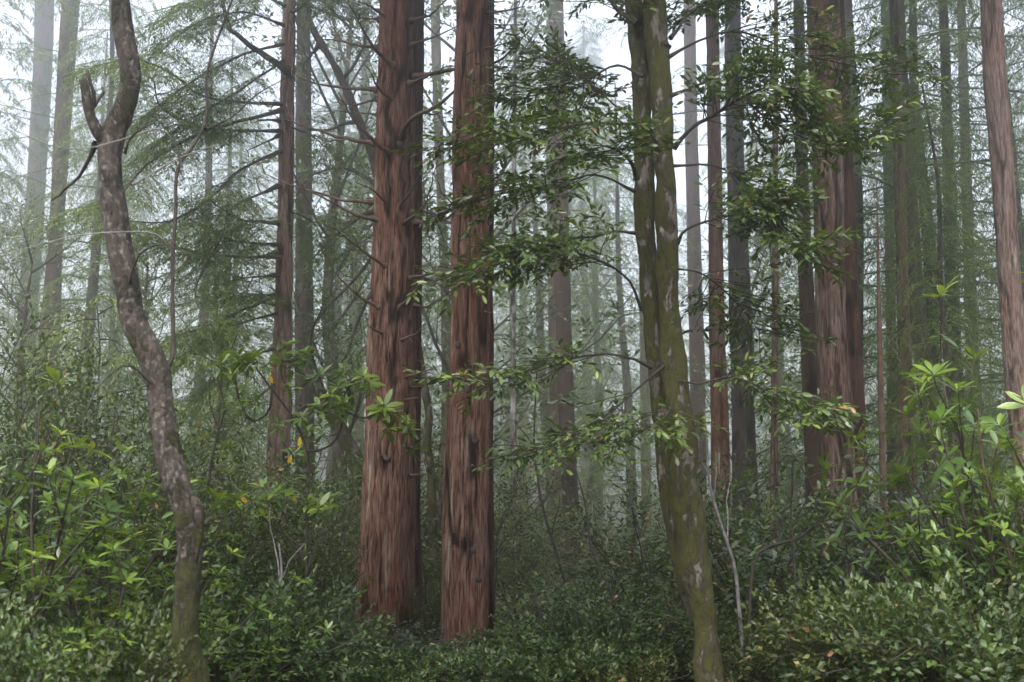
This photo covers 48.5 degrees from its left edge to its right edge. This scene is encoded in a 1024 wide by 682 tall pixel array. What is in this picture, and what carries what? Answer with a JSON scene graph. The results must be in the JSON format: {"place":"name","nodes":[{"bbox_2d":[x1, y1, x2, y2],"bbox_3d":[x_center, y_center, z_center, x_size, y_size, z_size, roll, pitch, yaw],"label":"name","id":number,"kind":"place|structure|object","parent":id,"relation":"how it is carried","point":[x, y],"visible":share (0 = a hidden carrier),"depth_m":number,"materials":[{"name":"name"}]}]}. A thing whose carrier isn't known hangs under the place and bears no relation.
{"place":"outdoors","nodes":[
{"label":"outdoors","id":0,"kind":"place"},
{"bbox_2d":[5,489,922,679],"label":"ground","id":1,"kind":"structure","parent":0,"point":[616,508],"depth_m":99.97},
{"bbox_2d":[0,110,46,525],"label":"hemlock tree","id":2,"kind":"object","parent":1,"relation":"on","point":[11,170],"visible":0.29,"depth_m":45.20,"materials":[{"name":"green plant"}]},
{"bbox_2d":[11,0,54,509],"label":"redwood tree","id":3,"kind":"object","parent":1,"relation":"on","point":[44,35],"visible":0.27,"depth_m":63.78,"materials":[{"name":"grey plant"}]},
{"bbox_2d":[0,0,96,326],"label":"redwood tree","id":4,"kind":"object","parent":1,"relation":"on","point":[32,84],"visible":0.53,"depth_m":50.69,"materials":[{"name":"green plant"}]},
{"bbox_2d":[0,186,106,538],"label":"laurel tree","id":5,"kind":"object","parent":1,"relation":"on","point":[23,291],"visible":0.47,"depth_m":21.88,"materials":[{"name":"green plant"}]},
{"bbox_2d":[0,438,150,671],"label":"rhododendron shrub","id":6,"kind":"object","parent":1,"relation":"on","point":[96,533],"visible":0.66,"depth_m":6.67,"materials":[{"name":"green plant"}]},
{"bbox_2d":[0,287,153,610],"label":"huckleberry shrub","id":7,"kind":"object","parent":1,"relation":"on","point":[67,370],"visible":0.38,"depth_m":10.17,"materials":[{"name":"green plant"}]},
{"bbox_2d":[16,595,140,681],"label":"rhododendron shrub","id":8,"kind":"object","parent":1,"relation":"on","point":[103,630],"visible":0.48,"depth_m":5.98,"materials":[{"name":"green plant"}]},
{"bbox_2d":[0,587,172,681],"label":"huckleberry shrub","id":9,"kind":"object","parent":1,"relation":"on","point":[12,636],"visible":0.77,"depth_m":5.61,"materials":[{"name":"green plant"}]},
{"bbox_2d":[0,292,176,610],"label":"hemlock sapling","id":10,"kind":"object","parent":1,"relation":"on","point":[91,343],"visible":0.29,"depth_m":12.61,"materials":[{"name":"green plant"}]},
{"bbox_2d":[0,32,179,511],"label":"hemlock tree","id":11,"kind":"object","parent":1,"relation":"on","point":[81,118],"visible":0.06,"depth_m":50.86,"materials":[{"name":"green plant"}]},
{"bbox_2d":[0,0,191,527],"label":"redwood tree","id":12,"kind":"object","parent":1,"relation":"on","point":[50,269],"visible":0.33,"depth_m":38.96,"materials":[{"name":"green plant"}]},
{"bbox_2d":[0,436,196,658],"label":"rhododendron shrub","id":13,"kind":"object","parent":1,"relation":"on","point":[125,527],"visible":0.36,"depth_m":7.54,"materials":[{"name":"green plant"}]},
{"bbox_2d":[0,366,200,663],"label":"rhododendron shrub","id":14,"kind":"object","parent":1,"relation":"on","point":[64,510],"visible":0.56,"depth_m":7.10,"materials":[{"name":"green plant"}]},
{"bbox_2d":[0,0,209,549],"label":"hemlock tree","id":15,"kind":"object","parent":1,"relation":"on","point":[93,280],"visible":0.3,"depth_m":32.68,"materials":[{"name":"green plant"}]},
{"bbox_2d":[33,132,187,522],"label":"hemlock tree","id":16,"kind":"object","parent":1,"relation":"on","point":[101,287],"visible":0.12,"depth_m":50.53,"materials":[{"name":"green plant"}]},
{"bbox_2d":[0,586,221,681],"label":"huckleberry shrub","id":17,"kind":"object","parent":1,"relation":"on","point":[149,676],"visible":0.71,"depth_m":5.98,"materials":[{"name":"green plant"}]},
{"bbox_2d":[0,363,228,654],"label":"huckleberry shrub","id":18,"kind":"object","parent":1,"relation":"on","point":[40,525],"visible":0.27,"depth_m":9.37,"materials":[{"name":"green plant"}]},
{"bbox_2d":[0,346,275,660],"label":"huckleberry shrub","id":19,"kind":"object","parent":1,"relation":"on","point":[144,416],"visible":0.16,"depth_m":10.68,"materials":[{"name":"green plant"}]},
{"bbox_2d":[0,0,287,681],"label":"crooked tree","id":20,"kind":"object","parent":1,"relation":"on","point":[110,137],"visible":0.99,"depth_m":6.22,"materials":[{"name":"grey plant"}]},
{"bbox_2d":[63,206,238,506],"bbox_3d":[-6.845,1.290,22.183,3.946,8.003,2.795,-4,-8,26],"label":"tanoak tree","id":21,"kind":"object","parent":1,"relation":"on","point":[144,290],"visible":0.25,"depth_m":22.18,"materials":[{"name":"green plant"}]},
{"bbox_2d":[6,510,313,680],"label":"rhododendron shrub","id":22,"kind":"object","parent":1,"relation":"on","point":[124,574],"visible":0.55,"depth_m":6.72,"materials":[{"name":"green plant"}]},
{"bbox_2d":[0,421,329,680],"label":"huckleberry shrub","id":23,"kind":"object","parent":1,"relation":"on","point":[163,522],"visible":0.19,"depth_m":9.00,"materials":[{"name":"green plant"}]},
{"bbox_2d":[60,466,274,678],"bbox_3d":[-3.010,2.066,9.656,1.774,2.009,1.619,-3,-8,25],"label":"rhododendron shrub","id":24,"kind":"object","parent":1,"relation":"on","point":[226,535],"visible":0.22,"depth_m":9.83,"materials":[{"name":"green plant"}]},
{"bbox_2d":[28,0,377,598],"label":"redwood tree","id":25,"kind":"object","parent":1,"relation":"on","point":[281,295],"visible":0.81,"depth_m":16.21,"materials":[{"name":"plant"}]},
{"bbox_2d":[92,0,330,537],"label":"hemlock tree","id":26,"kind":"object","parent":1,"relation":"on","point":[208,179],"visible":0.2,"depth_m":40.91,"materials":[{"name":"plant"}]},
{"bbox_2d":[139,352,285,546],"bbox_3d":[-3.613,1.759,13.239,1.933,3.208,1.674,1,-8,-4],"label":"hemlock sapling","id":27,"kind":"object","parent":1,"relation":"on","point":[218,410],"visible":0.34,"depth_m":13.41,"materials":[{"name":"green plant"}]},
{"bbox_2d":[102,436,345,653],"bbox_3d":[-2.966,2.036,11.128,2.319,2.281,2.430,-1,-8,8],"label":"huckleberry shrub","id":28,"kind":"object","parent":1,"relation":"on","point":[275,536],"visible":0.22,"depth_m":11.13,"materials":[{"name":"green plant"}]},
{"bbox_2d":[138,162,315,564],"bbox_3d":[-6.220,1.021,25.289,4.932,10.004,3.494,-5,-9,31],"label":"tanoak tree","id":29,"kind":"object","parent":1,"relation":"on","point":[258,308],"visible":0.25,"depth_m":25.11,"materials":[{"name":"green plant"}]},
{"bbox_2d":[131,38,332,558],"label":"hemlock tree","id":30,"kind":"object","parent":1,"relation":"on","point":[248,140],"visible":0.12,"depth_m":46.98,"materials":[{"name":"green plant"}]},
{"bbox_2d":[82,539,395,681],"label":"huckleberry shrub","id":31,"kind":"object","parent":1,"relation":"on","point":[238,654],"visible":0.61,"depth_m":8.46,"materials":[{"name":"green plant"}]},
{"bbox_2d":[151,550,335,681],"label":"rhododendron shrub","id":32,"kind":"object","parent":1,"relation":"on","point":[263,646],"visible":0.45,"depth_m":8.01,"materials":[{"name":"green plant"}]},
{"bbox_2d":[203,500,375,638],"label":"huckleberry shrub","id":33,"kind":"object","parent":1,"relation":"on","point":[298,561],"visible":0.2,"depth_m":10.69,"materials":[{"name":"green plant"}]},
{"bbox_2d":[294,0,314,566],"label":"fir tree","id":34,"kind":"object","parent":1,"relation":"on","point":[306,392],"visible":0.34,"depth_m":26.30,"materials":[{"name":"grey plant"}]},
{"bbox_2d":[204,336,428,657],"bbox_3d":[-1.606,1.343,9.320,1.844,2.749,0.746,0,-8,0],"label":"rhododendron shrub","id":35,"kind":"object","parent":1,"relation":"on","point":[310,508],"visible":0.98,"depth_m":9.32,"materials":[{"name":"green plant"}]},
{"bbox_2d":[206,0,455,590],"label":"tree","id":36,"kind":"object","parent":1,"relation":"on","point":[336,449],"visible":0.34,"depth_m":26.66,"materials":[{"name":"green plant"}]},
{"bbox_2d":[231,461,430,618],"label":"huckleberry shrub","id":37,"kind":"object","parent":1,"relation":"on","point":[332,541],"visible":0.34,"depth_m":13.67,"materials":[{"name":"green plant"}]},
{"bbox_2d":[234,29,438,587],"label":"hemlock tree","id":38,"kind":"object","parent":1,"relation":"on","point":[328,469],"visible":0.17,"depth_m":56.01,"materials":[{"name":"green plant"}]},
{"bbox_2d":[246,270,446,535],"bbox_3d":[-2.728,1.719,18.718,3.998,5.809,2.154,-3,-8,19],"label":"tanoak tree","id":39,"kind":"object","parent":1,"relation":"on","point":[345,439],"visible":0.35,"depth_m":18.88,"materials":[{"name":"green plant"}]},
{"bbox_2d":[259,0,440,589],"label":"redwood tree","id":40,"kind":"object","parent":1,"relation":"on","point":[363,97],"visible":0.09,"depth_m":58.35,"materials":[{"name":"green plant"}]},
{"bbox_2d":[260,0,452,398],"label":"tanoak tree","id":41,"kind":"object","parent":1,"relation":"on","point":[321,45],"visible":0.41,"depth_m":21.81,"materials":[{"name":"green plant"}]},
{"bbox_2d":[327,632,470,681],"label":"huckleberry shrub","id":42,"kind":"object","parent":1,"relation":"on","point":[401,656],"visible":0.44,"depth_m":8.86,"materials":[{"name":"green plant"}]},
{"bbox_2d":[294,95,508,594],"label":"hemlock tree","id":43,"kind":"object","parent":1,"relation":"on","point":[345,317],"visible":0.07,"depth_m":48.71,"materials":[{"name":"plant"}]},
{"bbox_2d":[261,0,569,646],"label":"redwood tree","id":44,"kind":"object","parent":1,"relation":"on","point":[387,518],"visible":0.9,"depth_m":12.91,"materials":[{"name":"brown plant"}]},
{"bbox_2d":[413,0,423,638],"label":"redwood tree","id":45,"kind":"object","parent":1,"relation":"on","point":[418,36],"visible":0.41,"depth_m":13.88,"materials":[{"name":"grey plant"}]},
{"bbox_2d":[421,344,438,613],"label":"tanoak tree","id":46,"kind":"object","parent":1,"relation":"on","point":[431,494],"visible":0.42,"depth_m":16.34,"materials":[{"name":"green plant"}]},
{"bbox_2d":[431,0,449,426],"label":"tree","id":47,"kind":"object","parent":1,"relation":"on","point":[436,53],"visible":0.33,"depth_m":30.75,"materials":[{"name":"grey plant"}]},
{"bbox_2d":[342,422,589,590],"bbox_3d":[-0.614,2.669,16.734,3.328,2.886,3.487,-4,-9,30],"label":"huckleberry shrub","id":48,"kind":"object","parent":1,"relation":"on","point":[501,522],"visible":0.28,"depth_m":16.54,"materials":[{"name":"green plant"}]},
{"bbox_2d":[441,0,524,649],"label":"redwood tree","id":49,"kind":"object","parent":1,"relation":"on","point":[465,566],"visible":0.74,"depth_m":11.08,"materials":[{"name":"brown plant"}]},
{"bbox_2d":[338,0,642,592],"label":"laurel tree","id":50,"kind":"object","parent":1,"relation":"on","point":[526,321],"visible":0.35,"depth_m":26.27,"materials":[{"name":"green plant"}]},
{"bbox_2d":[488,0,494,644],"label":"redwood tree","id":51,"kind":"object","parent":1,"relation":"on","point":[491,472],"visible":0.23,"depth_m":11.75,"materials":[{"name":"grey plant"}]},
{"bbox_2d":[437,489,572,604],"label":"tanoak shrub","id":52,"kind":"object","parent":1,"relation":"on","point":[531,530],"visible":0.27,"depth_m":18.10,"materials":[{"name":"green plant"}]},
{"bbox_2d":[510,0,517,604],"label":"slim tree","id":53,"kind":"object","parent":1,"relation":"on","point":[513,438],"visible":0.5,"depth_m":18.59,"materials":[{"name":"grey plant"}]},
{"bbox_2d":[432,634,620,681],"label":"huckleberry shrub","id":54,"kind":"object","parent":1,"relation":"on","point":[494,668],"visible":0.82,"depth_m":8.55,"materials":[{"name":"green plant"}]},
{"bbox_2d":[422,63,664,598],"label":"hemlock tree","id":55,"kind":"object","parent":1,"relation":"on","point":[545,395],"visible":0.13,"depth_m":47.06,"materials":[{"name":"green plant"}]},
{"bbox_2d":[495,0,635,597],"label":"redwood tree","id":56,"kind":"object","parent":1,"relation":"on","point":[553,389],"visible":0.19,"depth_m":43.95,"materials":[{"name":"brown plant"}]},
{"bbox_2d":[493,0,639,596],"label":"fir tree","id":57,"kind":"object","parent":1,"relation":"on","point":[565,383],"visible":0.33,"depth_m":33.20,"materials":[{"name":"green plant"}]},
{"bbox_2d":[468,617,668,681],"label":"huckleberry shrub","id":58,"kind":"object","parent":1,"relation":"on","point":[603,657],"visible":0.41,"depth_m":8.78,"materials":[{"name":"green plant"}]},
{"bbox_2d":[495,217,656,578],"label":"tanoak tree","id":59,"kind":"object","parent":1,"relation":"on","point":[596,408],"visible":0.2,"depth_m":46.12,"materials":[{"name":"green plant"}]},
{"bbox_2d":[536,26,638,559],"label":"redwood tree","id":60,"kind":"object","parent":1,"relation":"on","point":[591,41],"visible":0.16,"depth_m":91.14,"materials":[{"name":"green plant"}]},
{"bbox_2d":[487,562,719,660],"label":"huckleberry shrub","id":61,"kind":"object","parent":1,"relation":"on","point":[571,627],"visible":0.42,"depth_m":9.58,"materials":[{"name":"green plant"}]},
{"bbox_2d":[500,83,709,598],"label":"hemlock tree","id":62,"kind":"object","parent":1,"relation":"on","point":[626,371],"visible":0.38,"depth_m":40.15,"materials":[{"name":"green plant"}]},
{"bbox_2d":[502,112,707,597],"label":"hemlock tree","id":63,"kind":"object","parent":1,"relation":"on","point":[595,224],"visible":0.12,"depth_m":52.30,"materials":[{"name":"plant"}]},
{"bbox_2d":[533,633,693,681],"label":"huckleberry shrub","id":64,"kind":"object","parent":1,"relation":"on","point":[647,668],"visible":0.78,"depth_m":8.38,"materials":[{"name":"green plant"}]},
{"bbox_2d":[541,573,723,675],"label":"tanoak shrub","id":65,"kind":"object","parent":1,"relation":"on","point":[654,619],"visible":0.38,"depth_m":9.35,"materials":[{"name":"green plant"}]},
{"bbox_2d":[554,464,777,649],"bbox_3d":[1.551,2.321,11.555,2.300,2.135,1.912,0,-8,1],"label":"tanoak shrub","id":66,"kind":"object","parent":1,"relation":"on","point":[617,537],"visible":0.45,"depth_m":11.39,"materials":[{"name":"green plant"}]},
{"bbox_2d":[391,0,956,681],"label":"laurel tree","id":67,"kind":"object","parent":1,"relation":"on","point":[651,24],"visible":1,"depth_m":8.22,"materials":[{"name":"green plant"}]},
{"bbox_2d":[570,434,787,630],"bbox_3d":[2.113,2.354,12.864,2.272,2.551,2.809,-3,-8,23],"label":"huckleberry shrub","id":68,"kind":"object","parent":1,"relation":"on","point":[720,488],"visible":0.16,"depth_m":12.71,"materials":[{"name":"green plant"}]},
{"bbox_2d":[596,0,769,506],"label":"redwood tree","id":69,"kind":"object","parent":1,"relation":"on","point":[696,346],"visible":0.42,"depth_m":34.59,"materials":[{"name":"grey plant"}]},
{"bbox_2d":[548,0,857,587],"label":"redwood tree","id":70,"kind":"object","parent":1,"relation":"on","point":[833,369],"visible":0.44,"depth_m":15.05,"materials":[{"name":"brown plant"}]},
{"bbox_2d":[706,2,730,574],"bbox_3d":[3.392,-4.690,18.312,8.733,18.732,8.855,0,-8,0],"label":"redwood tree","id":71,"kind":"object","parent":1,"relation":"on","point":[719,407],"visible":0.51,"depth_m":17.68,"materials":[{"name":"brown plant"}]},
{"bbox_2d":[678,215,804,526],"bbox_3d":[5.740,1.425,26.904,4.101,10.198,5.158,-2,-8,18],"label":"laurel tree","id":72,"kind":"object","parent":1,"relation":"on","point":[707,390],"visible":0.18,"depth_m":27.09,"materials":[{"name":"green plant"}]},
{"bbox_2d":[634,440,878,681],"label":"tanoak shrub","id":73,"kind":"object","parent":1,"relation":"on","point":[726,603],"visible":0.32,"depth_m":9.62,"materials":[{"name":"green plant"}]},
{"bbox_2d":[655,430,876,642],"bbox_3d":[2.486,2.183,12.070,2.466,2.637,2.543,5,-9,-34],"label":"tanoak shrub","id":74,"kind":"object","parent":1,"relation":"on","point":[802,519],"visible":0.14,"depth_m":11.51,"materials":[{"name":"green plant"}]},
{"bbox_2d":[770,0,778,578],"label":"slim tree","id":75,"kind":"object","parent":1,"relation":"on","point":[774,440],"visible":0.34,"depth_m":15.54,"materials":[{"name":"brown plant"}]},
{"bbox_2d":[679,588,880,681],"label":"huckleberry shrub","id":76,"kind":"object","parent":1,"relation":"on","point":[740,660],"visible":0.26,"depth_m":8.43,"materials":[{"name":"green plant"}]},
{"bbox_2d":[704,125,875,534],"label":"hemlock tree","id":77,"kind":"object","parent":1,"relation":"on","point":[787,438],"visible":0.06,"depth_m":40.13,"materials":[{"name":"green plant"}]},
{"bbox_2d":[663,454,928,673],"bbox_3d":[2.229,2.042,9.860,2.265,2.236,2.336,4,-9,-29],"label":"tanoak shrub","id":78,"kind":"object","parent":1,"relation":"on","point":[814,552],"visible":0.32,"depth_m":9.32,"materials":[{"name":"green plant"}]},
{"bbox_2d":[668,3,938,538],"bbox_3d":[4.733,-5.192,22.044,5.380,20.750,4.699,2,-8,-14],"label":"fir tree","id":79,"kind":"object","parent":1,"relation":"on","point":[743,429],"visible":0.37,"depth_m":21.12,"materials":[{"name":"brown plant"}]},
{"bbox_2d":[793,0,823,601],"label":"redwood tree","id":80,"kind":"object","parent":1,"relation":"on","point":[812,444],"visible":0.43,"depth_m":20.07,"materials":[{"name":"brown plant"}]},
{"bbox_2d":[711,483,929,648],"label":"tanoak shrub","id":81,"kind":"object","parent":1,"relation":"on","point":[770,566],"visible":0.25,"depth_m":8.99,"materials":[{"name":"green plant"}]},
{"bbox_2d":[640,0,1022,572],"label":"hemlock tree","id":82,"kind":"object","parent":1,"relation":"on","point":[859,191],"visible":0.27,"depth_m":25.03,"materials":[{"name":"green wood"}]},
{"bbox_2d":[840,0,871,562],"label":"redwood tree","id":83,"kind":"object","parent":1,"relation":"on","point":[853,322],"visible":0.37,"depth_m":15.99,"materials":[{"name":"brown plant"}]},
{"bbox_2d":[738,549,1023,681],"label":"huckleberry shrub","id":84,"kind":"object","parent":1,"relation":"on","point":[780,627],"visible":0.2,"depth_m":7.53,"materials":[{"name":"green plant"}]},
{"bbox_2d":[758,0,1003,509],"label":"fir tree","id":85,"kind":"object","parent":1,"relation":"on","point":[890,455],"visible":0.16,"depth_m":27.24,"materials":[{"name":"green plant"}]},
{"bbox_2d":[876,181,889,573],"bbox_3d":[4.538,0.911,14.007,0.119,5.949,0.099,5,-9,-32],"label":"slim tree","id":86,"kind":"object","parent":1,"relation":"on","point":[882,446],"visible":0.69,"depth_m":14.02,"materials":[{"name":"brown wood"}]},
{"bbox_2d":[745,0,1023,544],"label":"fir tree","id":87,"kind":"object","parent":1,"relation":"on","point":[917,242],"visible":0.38,"depth_m":22.20,"materials":[{"name":"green plant"}]},
{"bbox_2d":[763,0,1023,564],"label":"hemlock tree","id":88,"kind":"object","parent":1,"relation":"on","point":[889,399],"visible":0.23,"depth_m":25.21,"materials":[{"name":"green wood"}]},
{"bbox_2d":[777,550,1023,681],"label":"huckleberry shrub","id":89,"kind":"object","parent":1,"relation":"on","point":[854,641],"visible":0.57,"depth_m":6.77,"materials":[{"name":"green plant"}]},
{"bbox_2d":[782,0,1023,551],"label":"hemlock tree","id":90,"kind":"object","parent":1,"relation":"on","point":[1019,207],"visible":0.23,"depth_m":24.38,"materials":[{"name":"green plant"}]},
{"bbox_2d":[889,0,918,581],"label":"redwood tree","id":91,"kind":"object","parent":1,"relation":"on","point":[895,38],"visible":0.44,"depth_m":19.23,"materials":[{"name":"brown plant"}]},
{"bbox_2d":[795,0,1023,490],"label":"fir tree","id":92,"kind":"object","parent":1,"relation":"on","point":[942,68],"visible":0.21,"depth_m":25.51,"materials":[{"name":"green plant"}]},
{"bbox_2d":[809,275,1023,623],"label":"rhododendron shrub","id":93,"kind":"object","parent":1,"relation":"on","point":[951,419],"visible":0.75,"depth_m":8.23,"materials":[{"name":"green plant"}]},
{"bbox_2d":[809,525,1023,681],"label":"huckleberry shrub","id":94,"kind":"object","parent":1,"relation":"on","point":[990,648],"visible":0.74,"depth_m":6.73,"materials":[{"name":"green plant"}]},
{"bbox_2d":[817,444,1023,617],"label":"rhododendron shrub","id":95,"kind":"object","parent":1,"relation":"on","point":[918,536],"visible":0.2,"depth_m":8.38,"materials":[{"name":"green plant"}]},
{"bbox_2d":[851,468,1023,631],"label":"rhododendron shrub","id":96,"kind":"object","parent":1,"relation":"on","point":[936,553],"visible":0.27,"depth_m":7.50,"materials":[{"name":"green plant"}]},
{"bbox_2d":[855,0,1023,504],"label":"hemlock tree","id":97,"kind":"object","parent":1,"relation":"on","point":[957,99],"visible":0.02,"depth_m":34.89,"materials":[{"name":"green wood"}]},
{"bbox_2d":[863,85,1023,575],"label":"hemlock tree","id":98,"kind":"object","parent":1,"relation":"on","point":[946,347],"visible":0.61,"depth_m":17.67,"materials":[{"name":"green plant"}]},
{"bbox_2d":[863,0,1023,514],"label":"fir tree","id":99,"kind":"object","parent":1,"relation":"on","point":[961,62],"visible":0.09,"depth_m":30.81,"materials":[{"name":"green plant"}]},
{"bbox_2d":[877,0,1023,566],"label":"hemlock tree","id":100,"kind":"object","parent":1,"relation":"on","point":[1013,60],"visible":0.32,"depth_m":24.77,"materials":[{"name":"green plant"}]},
{"bbox_2d":[891,272,1023,605],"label":"rhododendron shrub","id":101,"kind":"object","parent":1,"relation":"on","point":[922,381],"visible":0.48,"depth_m":8.65,"materials":[{"name":"green plant"}]},
{"bbox_2d":[904,0,1023,533],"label":"redwood tree","id":102,"kind":"object","parent":1,"relation":"on","point":[996,95],"visible":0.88,"depth_m":16.29,"materials":[{"name":"brown plant"}]},
{"bbox_2d":[0,0,1023,489],"label":"sky","id":103,"kind":"structure","parent":0,"point":[612,57],"materials":[{"name":"white"}]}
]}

